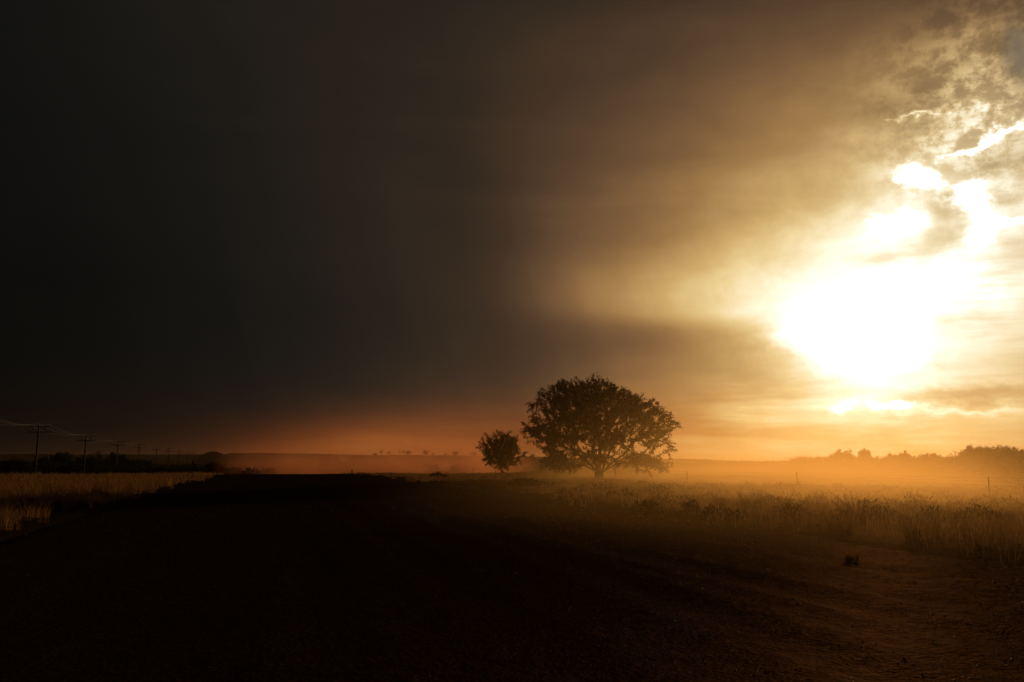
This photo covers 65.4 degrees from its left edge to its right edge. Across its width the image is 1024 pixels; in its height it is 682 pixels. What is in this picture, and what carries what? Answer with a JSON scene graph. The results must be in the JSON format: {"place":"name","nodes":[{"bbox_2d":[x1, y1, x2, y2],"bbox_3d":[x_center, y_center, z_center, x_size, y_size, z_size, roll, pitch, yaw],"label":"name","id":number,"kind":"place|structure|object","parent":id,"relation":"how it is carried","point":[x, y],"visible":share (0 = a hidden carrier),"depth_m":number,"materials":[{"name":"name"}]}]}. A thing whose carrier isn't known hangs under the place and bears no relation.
{"place":"outdoors","nodes":[
{"label":"outdoors","id":0,"kind":"place"},
{"bbox_2d":[197,451,230,463],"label":"mesa hill","id":1,"kind":"structure","parent":0,"point":[209,457],"depth_m":1825.68,"materials":[{"name":"brown"}]},
{"bbox_2d":[0,453,775,463],"bbox_3d":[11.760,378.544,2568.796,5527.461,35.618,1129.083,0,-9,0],"label":"ridge","id":2,"kind":"structure","parent":0,"point":[265,458],"depth_m":2298.36,"materials":[{"name":"brown"}]},
{"bbox_2d":[339,455,553,465],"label":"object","id":3,"kind":"structure","parent":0,"point":[395,460],"depth_m":704.87,"materials":[{"name":"brown"}]},
{"bbox_2d":[0,470,1023,681],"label":"dirt road","id":4,"kind":"structure","parent":0,"point":[508,597],"depth_m":10.66,"materials":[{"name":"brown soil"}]},
{"bbox_2d":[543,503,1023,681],"bbox_3d":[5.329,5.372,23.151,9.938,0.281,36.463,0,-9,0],"label":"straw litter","id":5,"kind":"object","parent":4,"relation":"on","point":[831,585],"visible":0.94,"depth_m":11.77,"materials":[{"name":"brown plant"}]},
{"bbox_2d":[836,547,869,561],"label":"grass tuft","id":6,"kind":"object","parent":4,"relation":"on","point":[850,558],"visible":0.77,"depth_m":14.72,"materials":[{"name":"plant"}]},
{"bbox_2d":[0,463,1023,567],"bbox_3d":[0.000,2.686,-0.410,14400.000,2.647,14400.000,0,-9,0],"label":"ground","id":7,"kind":"structure","parent":0,"point":[60,514],"depth_m":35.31,"materials":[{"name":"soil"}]},
{"bbox_2d":[28,424,50,473],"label":"power pole","id":8,"kind":"object","parent":7,"relation":"on","point":[38,435],"visible":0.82,"depth_m":143.70,"materials":[{"name":"wood"}]},
{"bbox_2d":[2,420,190,451],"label":"overhead wire","id":9,"kind":"object","parent":8,"relation":"attached to","point":[96,435],"visible":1,"depth_m":174.02,"materials":[{"name":"metal"}]},
{"bbox_2d":[33,455,52,464],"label":"scrub bush","id":10,"kind":"object","parent":7,"relation":"on","point":[45,459],"visible":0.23,"depth_m":221.28,"materials":[{"name":"green plant"}]},
{"bbox_2d":[47,452,70,471],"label":"scrub bush","id":11,"kind":"object","parent":7,"relation":"on","point":[56,457],"visible":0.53,"depth_m":212.15,"materials":[{"name":"green plant"}]},
{"bbox_2d":[60,452,72,471],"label":"scrub bush","id":12,"kind":"object","parent":7,"relation":"on","point":[70,456],"visible":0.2,"depth_m":219.71,"materials":[{"name":"green plant"}]},
{"bbox_2d":[76,434,94,474],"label":"power pole","id":13,"kind":"object","parent":7,"relation":"on","point":[85,440],"visible":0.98,"depth_m":181.16,"materials":[{"name":"wood"}]},
{"bbox_2d":[76,456,102,472],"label":"scrub bush","id":14,"kind":"object","parent":7,"relation":"on","point":[88,460],"visible":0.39,"depth_m":225.04,"materials":[{"name":"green plant"}]},
{"bbox_2d":[73,450,129,466],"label":"scrub bush","id":15,"kind":"object","parent":7,"relation":"on","point":[107,459],"visible":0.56,"depth_m":231.45,"materials":[{"name":"green plant"}]},
{"bbox_2d":[0,471,223,530],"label":"grass","id":16,"kind":"structure","parent":7,"relation":"on","point":[13,489],"depth_m":49.91,"materials":[{"name":"brown plant"}]},
{"bbox_2d":[105,452,130,469],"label":"scrub bush","id":17,"kind":"object","parent":7,"relation":"on","point":[118,462],"visible":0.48,"depth_m":234.88,"materials":[{"name":"green plant"}]},
{"bbox_2d":[111,440,125,467],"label":"power pole","id":18,"kind":"object","parent":7,"relation":"on","point":[117,449],"visible":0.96,"depth_m":219.09,"materials":[{"name":"wood"}]},
{"bbox_2d":[0,459,279,474],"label":"thorn scrub","id":19,"kind":"object","parent":7,"relation":"on","point":[49,467],"visible":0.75,"depth_m":197.07,"materials":[{"name":"black plant"}]},
{"bbox_2d":[204,461,226,472],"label":"scrub bush","id":20,"kind":"object","parent":7,"relation":"on","point":[215,465],"visible":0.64,"depth_m":221.21,"materials":[{"name":"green plant"}]},
{"bbox_2d":[229,465,248,470],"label":"scrub bush","id":21,"kind":"object","parent":7,"relation":"on","point":[242,467],"visible":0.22,"depth_m":231.23,"materials":[{"name":"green plant"}]},
{"bbox_2d":[251,466,267,473],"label":"scrub bush","id":22,"kind":"object","parent":7,"relation":"on","point":[259,468],"visible":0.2,"depth_m":246.19,"materials":[{"name":"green plant"}]},
{"bbox_2d":[293,459,312,473],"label":"scrub bush","id":23,"kind":"object","parent":7,"relation":"on","point":[303,467],"visible":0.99,"depth_m":257.96,"materials":[{"name":"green plant"}]},
{"bbox_2d":[317,453,344,473],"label":"scrub bush","id":24,"kind":"object","parent":7,"relation":"on","point":[331,464],"visible":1,"depth_m":263.71,"materials":[{"name":"green plant"}]},
{"bbox_2d":[341,459,361,472],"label":"scrub bush","id":25,"kind":"object","parent":7,"relation":"on","point":[347,467],"visible":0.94,"depth_m":270.71,"materials":[{"name":"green plant"}]},
{"bbox_2d":[429,471,447,477],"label":"shrub","id":26,"kind":"object","parent":7,"relation":"on","point":[439,474],"visible":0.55,"depth_m":103.31,"materials":[{"name":"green plant"}]},
{"bbox_2d":[476,429,527,473],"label":"acacia tree","id":27,"kind":"object","parent":7,"relation":"on","point":[505,455],"visible":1,"depth_m":192.47,"materials":[{"name":"green plant"}]},
{"bbox_2d":[527,454,535,468],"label":"scrub bush","id":28,"kind":"object","parent":7,"relation":"on","point":[531,459],"visible":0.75,"depth_m":296.26,"materials":[{"name":"green plant"}]},
{"bbox_2d":[508,477,557,488],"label":"shrub","id":29,"kind":"object","parent":7,"relation":"on","point":[526,481],"visible":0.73,"depth_m":60.56,"materials":[{"name":"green plant"}]},
{"bbox_2d":[421,460,675,472],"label":"distant scrub","id":30,"kind":"object","parent":7,"relation":"on","point":[430,467],"visible":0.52,"depth_m":263.43,"materials":[{"name":"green plant"}]},
{"bbox_2d":[519,372,682,479],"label":"acacia tree","id":31,"kind":"object","parent":7,"relation":"on","point":[582,398],"visible":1,"depth_m":95.41,"materials":[{"name":"green plant"}]},
{"bbox_2d":[632,482,674,493],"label":"shrub","id":32,"kind":"object","parent":7,"relation":"on","point":[654,488],"visible":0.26,"depth_m":50.91,"materials":[{"name":"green plant"}]},
{"bbox_2d":[645,486,677,500],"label":"grass tuft","id":33,"kind":"object","parent":7,"relation":"on","point":[661,493],"visible":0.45,"depth_m":39.22,"materials":[{"name":"plant"}]},
{"bbox_2d":[678,490,710,502],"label":"grass tuft","id":34,"kind":"object","parent":7,"relation":"on","point":[696,497],"visible":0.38,"depth_m":35.36,"materials":[{"name":"plant"}]},
{"bbox_2d":[704,491,749,510],"bbox_3d":[8.030,6.167,30.707,2.473,0.917,2.682,0,-9,0],"label":"grass tuft","id":35,"kind":"object","parent":7,"relation":"on","point":[724,505],"visible":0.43,"depth_m":30.32,"materials":[{"name":"plant"}]},
{"bbox_2d":[719,489,786,514],"bbox_3d":[8.341,5.754,28.331,2.526,1.035,2.371,-7,-11,37],"label":"grass tuft","id":36,"kind":"object","parent":7,"relation":"on","point":[752,510],"visible":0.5,"depth_m":28.35,"materials":[{"name":"plant"}]},
{"bbox_2d":[490,467,1023,499],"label":"wire fence","id":37,"kind":"object","parent":7,"relation":"on","point":[988,478],"visible":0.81,"depth_m":58.06,"materials":[{"name":"metal"}]},
{"bbox_2d":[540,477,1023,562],"bbox_3d":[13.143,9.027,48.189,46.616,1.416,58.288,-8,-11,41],"label":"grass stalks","id":38,"kind":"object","parent":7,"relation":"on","point":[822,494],"depth_m":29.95,"materials":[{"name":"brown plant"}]},
{"bbox_2d":[762,505,811,522],"bbox_3d":[8.436,5.374,24.621,1.693,0.649,1.711,-2,-9,11],"label":"grass tuft","id":39,"kind":"object","parent":7,"relation":"on","point":[789,517],"visible":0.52,"depth_m":24.46,"materials":[{"name":"plant"}]},
{"bbox_2d":[556,480,1023,524],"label":"field scrub","id":40,"kind":"object","parent":7,"relation":"on","point":[647,504],"visible":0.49,"depth_m":34.67,"materials":[{"name":"brown plant"}]},
{"bbox_2d":[789,454,815,469],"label":"bare bush","id":41,"kind":"object","parent":7,"relation":"on","point":[803,467],"visible":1,"depth_m":252.08,"materials":[{"name":"plant"}]},
{"bbox_2d":[788,503,835,525],"bbox_3d":[8.885,5.133,23.490,1.965,0.780,2.652,-4,-10,26],"label":"grass tuft","id":42,"kind":"object","parent":7,"relation":"on","point":[809,520],"visible":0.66,"depth_m":23.35,"materials":[{"name":"plant"}]},
{"bbox_2d":[805,508,860,530],"bbox_3d":[8.709,4.863,21.514,1.518,0.704,2.057,-2,-9,10],"label":"grass tuft","id":43,"kind":"object","parent":7,"relation":"on","point":[828,526],"visible":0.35,"depth_m":21.48,"materials":[{"name":"plant"}]},
{"bbox_2d":[827,449,855,468],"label":"skyline tree","id":44,"kind":"object","parent":7,"relation":"on","point":[846,455],"visible":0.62,"depth_m":285.62,"materials":[{"name":"green plant"}]},
{"bbox_2d":[825,513,858,534],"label":"grass tuft","id":45,"kind":"object","parent":7,"relation":"on","point":[842,530],"visible":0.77,"depth_m":20.45,"materials":[{"name":"plant"}]},
{"bbox_2d":[665,450,1023,468],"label":"thorn woodland","id":46,"kind":"object","parent":7,"relation":"on","point":[921,462],"visible":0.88,"depth_m":281.54,"materials":[{"name":"orange plant"}]},
{"bbox_2d":[856,448,872,467],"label":"skyline tree","id":47,"kind":"object","parent":7,"relation":"on","point":[863,453],"visible":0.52,"depth_m":288.05,"materials":[{"name":"green plant"}]},
{"bbox_2d":[816,491,928,523],"bbox_3d":[10.798,5.131,24.498,3.558,1.144,2.964,0,-9,0],"label":"grass tuft","id":48,"kind":"object","parent":7,"relation":"on","point":[849,508],"visible":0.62,"depth_m":24.43,"materials":[{"name":"plant"}]},
{"bbox_2d":[883,452,907,467],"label":"skyline tree","id":49,"kind":"object","parent":7,"relation":"on","point":[894,457],"visible":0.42,"depth_m":295.41,"materials":[{"name":"green plant"}]},
{"bbox_2d":[900,450,911,467],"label":"skyline tree","id":50,"kind":"object","parent":7,"relation":"on","point":[908,455],"visible":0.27,"depth_m":300.80,"materials":[{"name":"green plant"}]},
{"bbox_2d":[870,512,946,540],"bbox_3d":[9.531,4.480,19.230,2.073,0.782,1.986,2,-9,-12],"label":"grass tuft","id":51,"kind":"object","parent":7,"relation":"on","point":[913,533],"visible":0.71,"depth_m":18.98,"materials":[{"name":"plant"}]},
{"bbox_2d":[919,452,943,462],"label":"skyline tree","id":52,"kind":"object","parent":7,"relation":"on","point":[932,455],"visible":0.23,"depth_m":305.92,"materials":[{"name":"green plant"}]},
{"bbox_2d":[903,505,1003,540],"bbox_3d":[10.738,4.454,19.404,2.835,0.925,2.429,6,-11,-35],"label":"grass tuft","id":53,"kind":"object","parent":7,"relation":"on","point":[936,532],"visible":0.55,"depth_m":19.41,"materials":[{"name":"plant"}]},
{"bbox_2d":[958,444,986,467],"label":"skyline tree","id":54,"kind":"object","parent":7,"relation":"on","point":[973,452],"visible":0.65,"depth_m":307.17,"materials":[{"name":"green plant"}]},
{"bbox_2d":[925,502,1023,550],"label":"grass tuft","id":55,"kind":"object","parent":7,"relation":"on","point":[991,538],"visible":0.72,"depth_m":16.95,"materials":[{"name":"plant"}]},
{"bbox_2d":[975,446,998,467],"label":"skyline tree","id":56,"kind":"object","parent":7,"relation":"on","point":[988,451],"visible":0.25,"depth_m":311.58,"materials":[{"name":"green plant"}]},
{"bbox_2d":[958,504,1023,546],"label":"grass tuft","id":57,"kind":"object","parent":7,"relation":"on","point":[1012,537],"visible":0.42,"depth_m":18.01,"materials":[{"name":"plant"}]},
{"bbox_2d":[990,445,1017,466],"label":"skyline tree","id":58,"kind":"object","parent":7,"relation":"on","point":[1004,449],"visible":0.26,"depth_m":316.44,"materials":[{"name":"green plant"}]},
{"bbox_2d":[1008,446,1023,467],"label":"skyline tree","id":59,"kind":"object","parent":7,"relation":"on","point":[1019,454],"visible":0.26,"depth_m":321.67,"materials":[{"name":"green plant"}]},
{"bbox_2d":[0,0,1023,461],"label":"sky","id":60,"kind":"structure","parent":0,"point":[791,228],"materials":[{"name":"grey"}]}
]}

